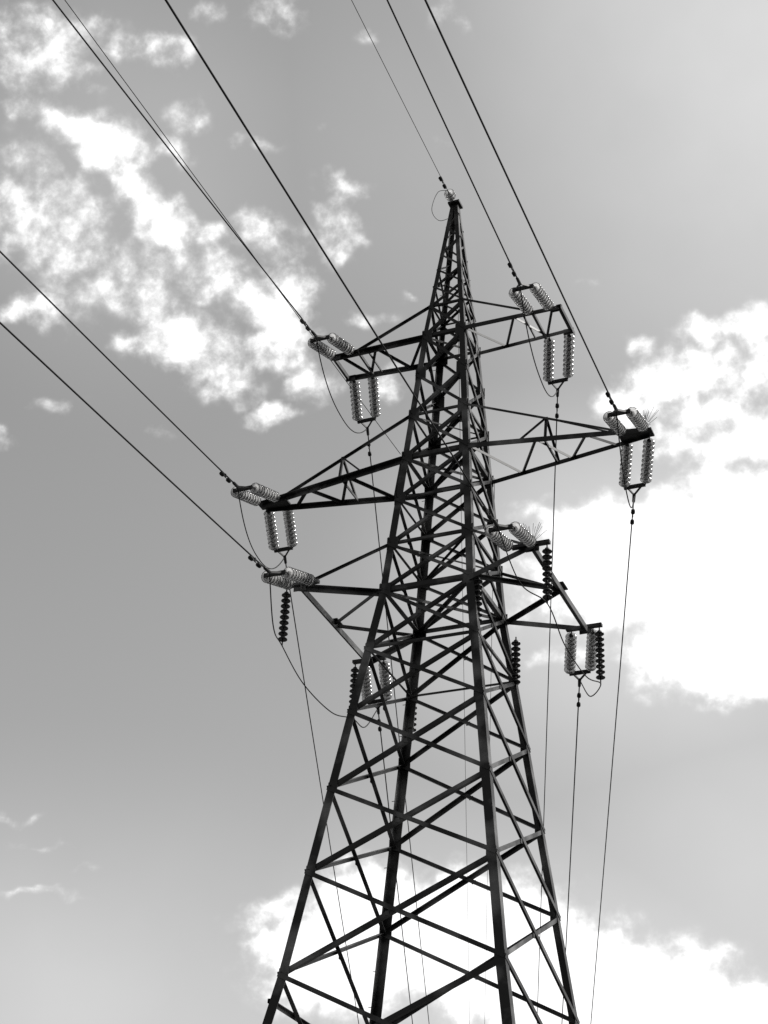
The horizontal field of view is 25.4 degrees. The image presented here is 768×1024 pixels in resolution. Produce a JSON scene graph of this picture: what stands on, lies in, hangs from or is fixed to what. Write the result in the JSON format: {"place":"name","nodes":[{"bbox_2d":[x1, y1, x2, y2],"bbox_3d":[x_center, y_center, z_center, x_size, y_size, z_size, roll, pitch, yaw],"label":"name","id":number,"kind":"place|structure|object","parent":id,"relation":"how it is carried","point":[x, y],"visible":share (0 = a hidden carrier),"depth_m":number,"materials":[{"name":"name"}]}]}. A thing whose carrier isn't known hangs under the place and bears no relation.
{"place":"outdoors","nodes":[
{"label":"outdoors","id":0,"kind":"place"},
{"bbox_2d":[0,0,767,1023],"bbox_3d":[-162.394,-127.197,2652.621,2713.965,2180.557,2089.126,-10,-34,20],"label":"cloud","id":1,"kind":"structure","parent":0,"point":[686,84],"depth_m":2916.07,"materials":[{"name":"white"}]},
{"bbox_2d":[0,0,767,1023],"label":"sky","id":2,"kind":"structure","parent":0,"point":[156,739],"materials":[{"name":"grey"}]},
{"bbox_3d":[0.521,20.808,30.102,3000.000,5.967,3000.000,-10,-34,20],"label":"ground","id":3,"kind":"structure","parent":0,"visible":0},
{"bbox_2d":[219,176,658,1023],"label":"electricity pylon","id":4,"kind":"object","parent":3,"relation":"on","point":[471,578],"visible":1,"depth_m":41.44,"materials":[{"name":"metal"}]},
{"bbox_2d":[0,251,232,482],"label":"power line","id":5,"kind":"object","parent":4,"relation":"attached to","point":[109,360],"visible":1,"depth_m":37.55,"materials":[{"name":"metal"}]},
{"bbox_2d":[0,322,263,567],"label":"power line","id":6,"kind":"object","parent":4,"relation":"attached to","point":[100,416],"visible":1,"depth_m":33.57,"materials":[{"name":"metal"}]},
{"bbox_2d":[52,0,311,330],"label":"power line","id":7,"kind":"object","parent":4,"relation":"attached to","point":[87,44],"visible":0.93,"depth_m":36.60,"materials":[{"name":"metal"}]},
{"bbox_2d":[65,0,399,452],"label":"fibre cable","id":8,"kind":"object","parent":4,"relation":"attached to","point":[221,212],"visible":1,"depth_m":34.76,"materials":[{"name":"metal"}]},
{"bbox_2d":[285,564,358,1023],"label":"power line","id":9,"kind":"object","parent":4,"relation":"attached to","point":[318,772],"visible":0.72,"depth_m":54.46,"materials":[{"name":"metal"}]},
{"bbox_2d":[165,0,493,519],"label":"power line","id":10,"kind":"object","parent":4,"relation":"attached to","point":[258,148],"visible":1,"depth_m":27.63,"materials":[{"name":"metal"}]},
{"bbox_2d":[378,715,412,1023],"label":"power line","id":11,"kind":"object","parent":4,"relation":"attached to","point":[396,881],"visible":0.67,"depth_m":54.46,"materials":[{"name":"metal"}]},
{"bbox_2d":[368,436,428,1020],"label":"power line","id":12,"kind":"object","parent":4,"relation":"attached to","point":[397,722],"visible":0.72,"depth_m":58.50,"materials":[{"name":"metal"}]},
{"bbox_2d":[351,0,446,188],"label":"earth wire","id":13,"kind":"object","parent":4,"relation":"attached to","point":[393,83],"visible":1,"depth_m":43.75,"materials":[{"name":"metal"}]},
{"bbox_2d":[386,0,516,277],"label":"power line","id":14,"kind":"object","parent":4,"relation":"attached to","point":[446,127],"visible":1,"depth_m":37.19,"materials":[{"name":"metal"}]},
{"bbox_2d":[457,279,469,1023],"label":"power line","id":15,"kind":"object","parent":4,"relation":"attached to","point":[464,712],"visible":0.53,"depth_m":69.34,"materials":[{"name":"metal"}]},
{"bbox_2d":[484,478,494,1023],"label":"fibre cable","id":16,"kind":"object","parent":4,"relation":"attached to","point":[490,717],"visible":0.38,"depth_m":52.25,"materials":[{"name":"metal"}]},
{"bbox_2d":[424,0,613,404],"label":"power line","id":17,"kind":"object","parent":4,"relation":"attached to","point":[465,86],"visible":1,"depth_m":31.46,"materials":[{"name":"metal"}]},
{"bbox_2d":[537,398,557,1012],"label":"power line","id":18,"kind":"object","parent":4,"relation":"attached to","point":[548,680],"visible":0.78,"depth_m":57.05,"materials":[{"name":"metal"}]},
{"bbox_2d":[561,688,579,1023],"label":"power line","id":19,"kind":"object","parent":4,"relation":"attached to","point":[571,833],"visible":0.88,"depth_m":49.08,"materials":[{"name":"metal"}]},
{"bbox_2d":[590,505,633,1023],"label":"power line","id":20,"kind":"object","parent":4,"relation":"attached to","point":[613,754],"visible":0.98,"depth_m":52.09,"materials":[{"name":"metal"}]}
]}

